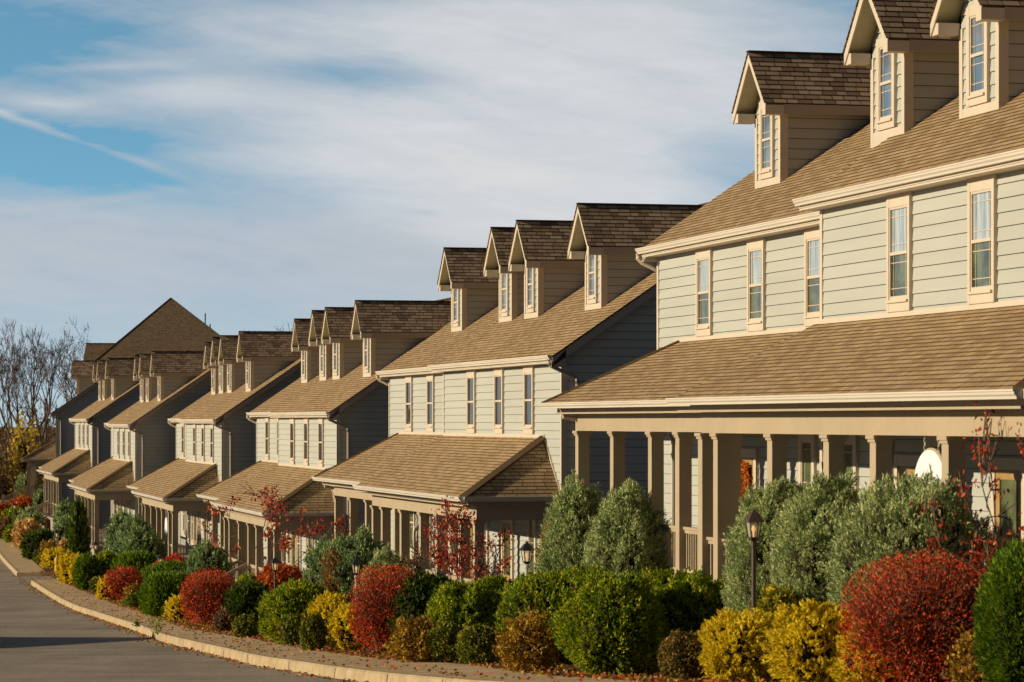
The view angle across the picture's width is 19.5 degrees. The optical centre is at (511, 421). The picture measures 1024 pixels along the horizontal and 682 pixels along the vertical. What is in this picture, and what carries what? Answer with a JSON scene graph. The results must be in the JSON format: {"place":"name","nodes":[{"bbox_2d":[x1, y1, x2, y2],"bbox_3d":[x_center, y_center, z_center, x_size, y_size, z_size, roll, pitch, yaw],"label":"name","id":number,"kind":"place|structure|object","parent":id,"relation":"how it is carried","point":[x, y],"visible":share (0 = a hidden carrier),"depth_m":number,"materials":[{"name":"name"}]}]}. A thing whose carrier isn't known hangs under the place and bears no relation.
{"place":"outdoors","nodes":[
{"label":"outdoors","id":0,"kind":"place"},
{"bbox_2d":[0,539,43,572],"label":"sidewalk","id":1,"kind":"structure","parent":0,"point":[12,555],"depth_m":165.47,"materials":[{"name":"beige concrete"}]},
{"bbox_2d":[0,427,55,572],"bbox_3d":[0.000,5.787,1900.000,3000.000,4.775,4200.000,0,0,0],"label":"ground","id":2,"kind":"structure","parent":0,"point":[22,428],"depth_m":2247.62,"materials":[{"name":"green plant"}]},
{"bbox_2d":[0,336,30,488],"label":"bare tree","id":3,"kind":"object","parent":2,"relation":"on","point":[9,433],"visible":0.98,"depth_m":290.55,"materials":[{"name":"brown plant"}]},
{"bbox_2d":[0,341,32,443],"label":"bare tree","id":4,"kind":"object","parent":2,"relation":"on","point":[15,383],"visible":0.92,"depth_m":293.41,"materials":[{"name":"brown plant"}]},
{"bbox_2d":[3,411,40,491],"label":"tree","id":5,"kind":"object","parent":2,"relation":"on","point":[22,446],"visible":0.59,"depth_m":280.57,"materials":[{"name":"yellow plant"}]},
{"bbox_2d":[0,340,45,443],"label":"bare tree","id":6,"kind":"object","parent":2,"relation":"on","point":[16,408],"visible":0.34,"depth_m":313.00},
{"bbox_2d":[6,338,65,442],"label":"bare tree","id":7,"kind":"object","parent":2,"relation":"on","point":[46,406],"visible":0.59,"depth_m":307.78,"materials":[{"name":"brown plant"}]},
{"bbox_2d":[0,359,76,499],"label":"thicket","id":8,"kind":"object","parent":2,"relation":"on","point":[5,483],"visible":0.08,"depth_m":287.31,"materials":[{"name":"brown plant"}]},
{"bbox_2d":[0,319,78,449],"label":"bare tree","id":9,"kind":"object","parent":2,"relation":"on","point":[34,351],"visible":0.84,"depth_m":302.00,"materials":[{"name":"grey plant"}]},
{"bbox_2d":[19,338,81,431],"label":"bare tree","id":10,"kind":"object","parent":2,"relation":"on","point":[77,357],"visible":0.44,"depth_m":335.81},
{"bbox_2d":[16,312,89,397],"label":"bare tree","id":11,"kind":"object","parent":2,"relation":"on","point":[55,383],"visible":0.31,"depth_m":345.45,"materials":[{"name":"brown plant"}]},
{"bbox_2d":[1,354,139,508],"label":"townhouse","id":12,"kind":"structure","parent":2,"relation":"on","point":[83,399],"depth_m":224.15,"materials":[{"name":"beige wood"}]},
{"bbox_2d":[17,358,139,530],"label":"townhouse","id":13,"kind":"structure","parent":2,"relation":"on","point":[118,390],"depth_m":193.83,"materials":[{"name":"beige wood"}]},
{"bbox_2d":[58,351,210,554],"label":"townhouse","id":14,"kind":"structure","parent":2,"relation":"on","point":[143,431],"depth_m":161.53,"materials":[{"name":"beige wood"}]},
{"bbox_2d":[83,298,219,359],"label":"building","id":15,"kind":"structure","parent":2,"relation":"on","point":[170,324],"depth_m":269.60,"materials":[{"name":"brown"}]},
{"bbox_2d":[126,331,300,561],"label":"townhouse","id":16,"kind":"structure","parent":2,"relation":"on","point":[215,427],"depth_m":134.66,"materials":[{"name":"beige wood"}]},
{"bbox_2d":[180,297,450,585],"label":"townhouse","id":17,"kind":"structure","parent":2,"relation":"on","point":[329,408],"depth_m":108.05,"materials":[{"name":"beige wood"}]},
{"bbox_2d":[264,417,269,459],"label":"window","id":18,"kind":"structure","parent":17,"relation":"in","point":[267,421],"depth_m":126.23,"materials":[{"name":"beige glass"}]},
{"bbox_2d":[289,418,295,463],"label":"window","id":19,"kind":"structure","parent":17,"relation":"in","point":[292,420],"depth_m":112.79,"materials":[{"name":"beige glass"}]},
{"bbox_2d":[303,417,309,465],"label":"window","id":20,"kind":"structure","parent":17,"relation":"in","point":[306,429],"depth_m":109.54,"materials":[{"name":"beige glass"}]},
{"bbox_2d":[317,417,323,466],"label":"window","id":21,"kind":"structure","parent":17,"relation":"in","point":[320,462],"depth_m":106.19,"materials":[{"name":"beige glass"}]},
{"bbox_2d":[309,202,707,602],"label":"townhouse","id":22,"kind":"structure","parent":2,"relation":"on","point":[542,310],"depth_m":79.58,"materials":[{"name":"beige"}]},
{"bbox_2d":[404,375,412,431],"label":"window","id":23,"kind":"structure","parent":22,"relation":"in","point":[408,426],"depth_m":96.66,"materials":[{"name":"beige glass"}]},
{"bbox_2d":[425,374,434,431],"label":"window","id":24,"kind":"structure","parent":22,"relation":"in","point":[430,378],"depth_m":93.49,"materials":[{"name":"beige glass"}]},
{"bbox_2d":[465,370,476,432],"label":"window","id":25,"kind":"structure","parent":22,"relation":"in","point":[471,378],"depth_m":83.33,"materials":[{"name":"beige glass"}]},
{"bbox_2d":[493,367,504,433],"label":"window","id":26,"kind":"structure","parent":22,"relation":"in","point":[498,373],"depth_m":80.08,"materials":[{"name":"beige glass"}]},
{"bbox_2d":[501,520,514,580],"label":"door","id":27,"kind":"structure","parent":22,"relation":"in","point":[504,523],"depth_m":78.96,"materials":[{"name":"beige glass"}]},
{"bbox_2d":[522,365,534,433],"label":"window","id":28,"kind":"structure","parent":22,"relation":"in","point":[528,427],"depth_m":76.77,"materials":[{"name":"beige glass"}]},
{"bbox_2d":[527,520,537,573],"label":"window","id":29,"kind":"structure","parent":22,"relation":"in","point":[532,528],"depth_m":76.45,"materials":[{"name":"beige glass"}]},
{"bbox_2d":[538,0,1023,680],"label":"townhouse","id":30,"kind":"structure","parent":2,"relation":"on","point":[838,270],"depth_m":48.98,"materials":[{"name":"beige"}]},
{"bbox_2d":[694,247,713,336],"bbox_3d":[3.860,-2.607,60.181,0.110,1.765,1.000,0,0,-14],"label":"window","id":31,"kind":"structure","parent":30,"relation":"in","point":[704,271],"depth_m":60.21,"materials":[{"name":"beige glass"}]},
{"bbox_2d":[741,460,751,498],"bbox_3d":[4.442,1.164,57.425,0.321,0.888,0.868,0,0,-14],"label":"wreath","id":32,"kind":"object","parent":30,"relation":"attached to","point":[745,476],"visible":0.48,"depth_m":57.19,"materials":[{"name":"orange plant"}]},
{"bbox_2d":[741,448,759,506],"bbox_3d":[4.511,1.695,57.458,0.120,2.350,1.240,0,0,-14],"label":"door","id":33,"kind":"structure","parent":30,"relation":"in","point":[752,455],"depth_m":57.05,"materials":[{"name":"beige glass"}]},
{"bbox_2d":[746,237,766,331],"bbox_3d":[4.645,-2.607,56.924,0.110,1.765,1.000,0,0,-14],"label":"window","id":34,"kind":"structure","parent":30,"relation":"in","point":[756,247],"depth_m":56.91,"materials":[{"name":"beige glass"}]},
{"bbox_2d":[798,434,817,491],"bbox_3d":[5.336,1.235,54.056,0.110,2.170,0.860,0,0,-14],"label":"window","id":35,"kind":"structure","parent":30,"relation":"in","point":[807,443],"depth_m":54.10,"materials":[{"name":"glass"}]},
{"bbox_2d":[803,226,819,325],"bbox_3d":[5.431,-2.607,53.668,0.110,1.765,1.000,0,0,-14],"label":"window","id":36,"kind":"structure","parent":30,"relation":"in","point":[811,316],"depth_m":53.84,"materials":[{"name":"beige glass"}]},
{"bbox_2d":[844,435,859,501],"bbox_3d":[5.516,1.235,49.061,0.110,2.170,0.860,0,0,-14],"label":"window","id":37,"kind":"structure","parent":30,"relation":"in","point":[851,446],"depth_m":48.88,"materials":[{"name":"beige glass"}]},
{"bbox_2d":[885,191,913,312],"bbox_3d":[6.059,-2.647,46.794,0.110,1.845,1.000,0,0,-14],"label":"window","id":38,"kind":"structure","parent":30,"relation":"in","point":[899,207],"depth_m":46.79,"materials":[{"name":"beige glass"}]},
{"bbox_2d":[894,455,920,490],"bbox_3d":[6.163,1.695,46.335,0.120,2.350,1.240,0,0,-14],"label":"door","id":39,"kind":"structure","parent":30,"relation":"in","point":[902,463],"depth_m":46.52,"materials":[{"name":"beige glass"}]},
{"bbox_2d":[915,436,941,487],"bbox_3d":[5.631,0.747,40.056,0.070,1.166,1.187,0,0,-14],"label":"hanging sign","id":40,"kind":"object","parent":30,"relation":"hanging from","point":[932,457],"visible":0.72,"depth_m":40.01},
{"bbox_2d":[966,174,997,304],"bbox_3d":[6.846,-2.647,43.539,0.110,1.845,1.000,0,0,-14],"label":"window","id":41,"kind":"structure","parent":30,"relation":"in","point":[982,201],"depth_m":43.53,"materials":[{"name":"beige glass"}]},
{"bbox_2d":[991,458,1023,551],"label":"door","id":42,"kind":"structure","parent":30,"relation":"in","point":[1010,470],"depth_m":42.57,"materials":[{"name":"beige glass"}]},
{"bbox_2d":[0,502,60,572],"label":"bed soil","id":43,"kind":"structure","parent":0,"point":[49,569],"depth_m":152.60,"materials":[{"name":"brown soil"}]},
{"bbox_2d":[10,516,41,549],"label":"shrub","id":44,"kind":"object","parent":43,"relation":"on","point":[19,529],"visible":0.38,"depth_m":177.26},
{"bbox_2d":[14,470,38,497],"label":"shrub","id":45,"kind":"object","parent":43,"relation":"on","point":[21,482],"visible":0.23,"depth_m":235.55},
{"bbox_2d":[10,504,49,532],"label":"shrub","id":46,"kind":"object","parent":43,"relation":"on","point":[31,512],"visible":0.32,"depth_m":181.66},
{"bbox_2d":[18,528,55,559],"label":"shrub","id":47,"kind":"object","parent":43,"relation":"on","point":[30,543],"visible":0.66,"depth_m":165.05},
{"bbox_2d":[38,547,65,567],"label":"shrub","id":48,"kind":"object","parent":43,"relation":"on","point":[50,554],"visible":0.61,"depth_m":153.87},
{"bbox_2d":[51,513,70,545],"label":"shrub","id":49,"kind":"object","parent":43,"relation":"on","point":[61,527],"visible":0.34,"depth_m":162.72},
{"bbox_2d":[51,497,72,533],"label":"shrub","id":50,"kind":"object","parent":43,"relation":"on","point":[67,507],"visible":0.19,"depth_m":169.80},
{"bbox_2d":[64,495,91,556],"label":"shrub","id":51,"kind":"object","parent":43,"relation":"on","point":[78,532],"visible":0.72,"depth_m":150.68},
{"bbox_2d":[0,559,355,681],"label":"road","id":52,"kind":"structure","parent":0,"point":[46,640],"depth_m":66.11,"materials":[{"name":"asphalt"}]},
{"bbox_2d":[0,551,41,576],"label":"curb","id":53,"kind":"structure","parent":52,"relation":"on","point":[13,569],"depth_m":152.91,"materials":[{"name":"beige concrete"}]},
{"bbox_2d":[30,580,507,681],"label":"curb","id":54,"kind":"structure","parent":52,"relation":"on","point":[338,672],"depth_m":57.75,"materials":[{"name":"beige concrete"}]},
{"bbox_2d":[35,580,640,681],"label":"sidewalk","id":55,"kind":"structure","parent":0,"point":[468,671],"depth_m":58.06,"materials":[{"name":"beige concrete"}]},
{"bbox_2d":[0,0,856,426],"label":"sky","id":56,"kind":"structure","parent":0,"point":[251,165],"materials":[{"name":"blue"}]},
{"bbox_2d":[73,584,812,681],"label":"bed soil","id":57,"kind":"structure","parent":0,"point":[568,665],"depth_m":52.39,"materials":[{"name":"brown soil"}]},
{"bbox_2d":[54,549,79,583],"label":"shrub","id":58,"kind":"object","parent":57,"relation":"on","point":[63,572],"visible":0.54,"depth_m":135.71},
{"bbox_2d":[71,552,101,589],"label":"shrub","id":59,"kind":"object","parent":57,"relation":"on","point":[86,568],"visible":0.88,"depth_m":129.16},
{"bbox_2d":[92,549,116,577],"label":"shrub","id":60,"kind":"object","parent":57,"relation":"on","point":[105,557],"visible":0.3,"depth_m":136.66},
{"bbox_2d":[95,575,115,599],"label":"shrub","id":61,"kind":"object","parent":57,"relation":"on","point":[100,593],"visible":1,"depth_m":119.89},
{"bbox_2d":[102,506,132,551],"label":"shrub","id":62,"kind":"object","parent":57,"relation":"on","point":[110,531],"visible":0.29,"depth_m":143.62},
{"bbox_2d":[102,566,144,598],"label":"shrub","id":63,"kind":"object","parent":57,"relation":"on","point":[119,581],"visible":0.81,"depth_m":119.71,"materials":[{"name":"red plant"}]},
{"bbox_2d":[111,514,147,555],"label":"shrub","id":64,"kind":"object","parent":57,"relation":"on","point":[125,525],"visible":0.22,"depth_m":138.61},
{"bbox_2d":[107,549,158,589],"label":"shrub","id":65,"kind":"object","parent":57,"relation":"on","point":[136,559],"visible":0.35,"depth_m":128.79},
{"bbox_2d":[120,522,165,559],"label":"shrub","id":66,"kind":"object","parent":57,"relation":"on","point":[144,539],"visible":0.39,"depth_m":134.15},
{"bbox_2d":[138,559,187,583],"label":"shrub","id":67,"kind":"object","parent":57,"relation":"on","point":[172,565],"visible":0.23,"depth_m":121.48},
{"bbox_2d":[136,570,193,616],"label":"shrub","id":68,"kind":"object","parent":57,"relation":"on","point":[156,589],"visible":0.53,"depth_m":96.83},
{"bbox_2d":[162,593,191,620],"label":"shrub","id":69,"kind":"object","parent":57,"relation":"on","point":[173,607],"visible":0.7,"depth_m":90.83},
{"bbox_2d":[178,567,236,624],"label":"shrub","id":70,"kind":"object","parent":57,"relation":"on","point":[204,599],"visible":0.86,"depth_m":87.33,"materials":[{"name":"red plant"}]},
{"bbox_2d":[181,538,236,588],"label":"shrub","id":71,"kind":"object","parent":57,"relation":"on","point":[206,555],"visible":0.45,"depth_m":110.50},
{"bbox_2d":[211,605,234,630],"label":"shrub","id":72,"kind":"object","parent":57,"relation":"on","point":[223,620],"visible":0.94,"depth_m":79.09,"materials":[{"name":"brown plant"}]},
{"bbox_2d":[231,614,259,637],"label":"shrub","id":73,"kind":"object","parent":57,"relation":"on","point":[243,625],"visible":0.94,"depth_m":72.89,"materials":[{"name":"green plant"}]},
{"bbox_2d":[222,578,268,618],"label":"shrub","id":74,"kind":"object","parent":57,"relation":"on","point":[242,597],"visible":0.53,"depth_m":82.29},
{"bbox_2d":[255,561,302,591],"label":"shrub","id":75,"kind":"object","parent":57,"relation":"on","point":[285,572],"visible":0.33,"depth_m":93.52,"materials":[{"name":"red plant"}]},
{"bbox_2d":[195,481,364,578],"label":"tree","id":76,"kind":"object","parent":57,"relation":"on","point":[284,541],"visible":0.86,"depth_m":94.58,"materials":[{"name":"red plant"}]},
{"bbox_2d":[275,612,302,645],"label":"shrub","id":77,"kind":"object","parent":57,"relation":"on","point":[287,631],"visible":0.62,"depth_m":65.29,"materials":[{"name":"green plant"}]},
{"bbox_2d":[256,577,334,643],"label":"shrub","id":78,"kind":"object","parent":57,"relation":"on","point":[288,598],"visible":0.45,"depth_m":65.87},
{"bbox_2d":[298,611,328,650],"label":"shrub","id":79,"kind":"object","parent":57,"relation":"on","point":[312,634],"visible":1,"depth_m":61.28,"materials":[{"name":"green plant"}]},
{"bbox_2d":[300,534,335,584],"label":"shrub","id":80,"kind":"object","parent":57,"relation":"on","point":[313,565],"visible":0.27,"depth_m":87.72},
{"bbox_2d":[307,589,348,643],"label":"shrub","id":81,"kind":"object","parent":57,"relation":"on","point":[329,603],"visible":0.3,"depth_m":65.36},
{"bbox_2d":[324,602,372,649],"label":"shrub","id":82,"kind":"object","parent":57,"relation":"on","point":[338,626],"visible":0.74,"depth_m":61.19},
{"bbox_2d":[318,523,385,602],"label":"shrub","id":83,"kind":"object","parent":57,"relation":"on","point":[337,575],"visible":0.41,"depth_m":79.49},
{"bbox_2d":[348,563,413,651],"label":"shrub","id":84,"kind":"object","parent":57,"relation":"on","point":[375,597],"visible":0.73,"depth_m":60.44,"materials":[{"name":"red plant"}]},
{"bbox_2d":[359,542,408,606],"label":"shrub","id":85,"kind":"object","parent":57,"relation":"on","point":[384,557],"visible":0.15,"depth_m":76.78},
{"bbox_2d":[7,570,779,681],"bbox_3d":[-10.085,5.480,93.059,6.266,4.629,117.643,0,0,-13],"label":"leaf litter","id":86,"kind":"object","parent":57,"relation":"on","point":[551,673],"visible":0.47,"depth_m":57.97,"materials":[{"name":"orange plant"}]},
{"bbox_2d":[381,614,440,662],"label":"shrub","id":87,"kind":"object","parent":57,"relation":"on","point":[412,642],"visible":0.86,"depth_m":54.17,"materials":[{"name":"yellow plant"}]},
{"bbox_2d":[383,569,458,646],"bbox_3d":[-1.692,3.853,60.506,1.910,1.755,1.913,0,0,0],"label":"shrub","id":88,"kind":"object","parent":57,"relation":"on","point":[418,591],"visible":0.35,"depth_m":60.03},
{"bbox_2d":[425,620,462,662],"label":"shrub","id":89,"kind":"object","parent":57,"relation":"on","point":[444,634],"visible":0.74,"depth_m":53.87,"materials":[{"name":"green plant"}]},
{"bbox_2d":[424,579,502,630],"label":"shrub","id":90,"kind":"object","parent":57,"relation":"on","point":[462,604],"visible":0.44,"depth_m":56.48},
{"bbox_2d":[411,495,517,582],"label":"tree","id":91,"kind":"object","parent":57,"relation":"on","point":[446,555],"visible":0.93,"depth_m":65.85,"materials":[{"name":"red plant"}]},
{"bbox_2d":[454,623,502,664],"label":"shrub","id":92,"kind":"object","parent":57,"relation":"on","point":[475,644],"visible":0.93,"depth_m":52.56,"materials":[{"name":"green plant"}]},
{"bbox_2d":[475,573,511,595],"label":"shrub","id":93,"kind":"object","parent":57,"relation":"on","point":[495,581],"visible":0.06,"depth_m":58.26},
{"bbox_2d":[491,604,562,672],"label":"shrub","id":94,"kind":"object","parent":57,"relation":"on","point":[524,643],"visible":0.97,"depth_m":47.55,"materials":[{"name":"yellow plant"}]},
{"bbox_2d":[519,541,534,575],"bbox_3d":[0.300,3.620,60.000,0.330,2.482,0.286,0,0,0],"label":"lamp post","id":95,"kind":"object","parent":57,"relation":"on","point":[526,546],"visible":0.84,"depth_m":59.95,"materials":[{"name":"black metal"}]},
{"bbox_2d":[493,564,606,663],"bbox_3d":[0.934,3.466,53.602,2.581,1.847,2.125,0,0,0],"label":"shrub","id":96,"kind":"object","parent":57,"relation":"on","point":[550,592],"visible":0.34,"depth_m":53.19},
{"bbox_2d":[532,469,602,576],"bbox_3d":[1.213,2.746,58.586,1.944,3.646,1.885,0,0,0],"label":"shrub","id":97,"kind":"object","parent":57,"relation":"on","point":[564,530],"visible":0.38,"depth_m":58.18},
{"bbox_2d":[547,570,669,675],"bbox_3d":[1.480,3.100,45.729,1.894,1.648,1.756,0,0,0],"label":"shrub","id":98,"kind":"object","parent":57,"relation":"on","point":[612,623],"visible":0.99,"depth_m":45.29,"materials":[{"name":"plant"}]},
{"bbox_2d":[580,476,672,577],"bbox_3d":[2.135,2.765,56.024,2.038,3.472,1.979,0,0,0],"label":"shrub","id":99,"kind":"object","parent":57,"relation":"on","point":[625,534],"visible":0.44,"depth_m":55.55,"materials":[{"name":"plant"}]},
{"bbox_2d":[640,565,712,591],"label":"shrub","id":100,"kind":"object","parent":57,"relation":"on","point":[659,579],"visible":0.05,"depth_m":49.28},
{"bbox_2d":[656,628,708,679],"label":"shrub","id":101,"kind":"object","parent":57,"relation":"on","point":[677,656],"visible":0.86,"depth_m":41.27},
{"bbox_2d":[650,569,727,673],"bbox_3d":[2.842,3.137,46.596,2.021,1.690,1.683,0,0,0],"label":"shrub","id":102,"kind":"object","parent":57,"relation":"on","point":[690,602],"visible":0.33,"depth_m":46.17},
{"bbox_2d":[695,606,783,681],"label":"shrub","id":103,"kind":"object","parent":57,"relation":"on","point":[731,650],"visible":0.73,"depth_m":40.66,"materials":[{"name":"plant"}]},
{"bbox_2d":[742,507,764,678],"bbox_3d":[3.446,2.553,42.600,0.323,2.656,0.280,0,0,0],"label":"lamp post","id":104,"kind":"object","parent":57,"relation":"on","point":[753,515],"visible":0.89,"depth_m":42.57,"materials":[{"name":"brown metal"}]},
{"bbox_2d":[719,475,805,623],"bbox_3d":[3.965,2.309,45.201,1.680,3.054,1.710,0,0,0],"label":"shrub","id":105,"kind":"object","parent":57,"relation":"on","point":[769,501],"visible":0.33,"depth_m":44.80,"materials":[{"name":"plant"}]},
{"bbox_2d":[751,582,799,679],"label":"shrub","id":106,"kind":"object","parent":57,"relation":"on","point":[772,599],"visible":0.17,"depth_m":41.49,"materials":[{"name":"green plant"}]},
{"bbox_2d":[759,598,854,681],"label":"shrub","id":107,"kind":"object","parent":57,"relation":"on","point":[802,644],"visible":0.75,"depth_m":36.59,"materials":[{"name":"plant"}]},
{"bbox_2d":[765,469,868,617],"bbox_3d":[4.488,2.159,42.417,1.854,3.047,2.000,0,0,0],"label":"shrub","id":108,"kind":"object","parent":57,"relation":"on","point":[805,525],"visible":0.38,"depth_m":41.96,"materials":[{"name":"plant"}]},
{"bbox_2d":[827,621,900,681],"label":"shrub","id":109,"kind":"object","parent":57,"relation":"on","point":[839,674],"visible":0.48,"depth_m":35.95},
{"bbox_2d":[836,547,984,681],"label":"shrub","id":110,"kind":"object","parent":57,"relation":"on","point":[913,631],"visible":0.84,"depth_m":35.52,"materials":[{"name":"red plant"}]},
{"bbox_2d":[820,463,1003,681],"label":"shrub","id":111,"kind":"object","parent":57,"relation":"on","point":[895,520],"visible":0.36,"depth_m":38.52,"materials":[{"name":"plant"}]},
{"bbox_2d":[941,623,986,681],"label":"shrub","id":112,"kind":"object","parent":57,"relation":"on","point":[968,672],"visible":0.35,"depth_m":34.50,"materials":[{"name":"yellow plant"}]},
{"bbox_2d":[909,401,1023,575],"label":"tree","id":113,"kind":"object","parent":57,"relation":"on","point":[978,556],"visible":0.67,"depth_m":37.15,"materials":[{"name":"red plant"}]},
{"bbox_2d":[970,536,1023,681],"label":"shrub","id":114,"kind":"object","parent":57,"relation":"on","point":[998,636],"visible":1,"depth_m":33.68,"materials":[{"name":"plant"}]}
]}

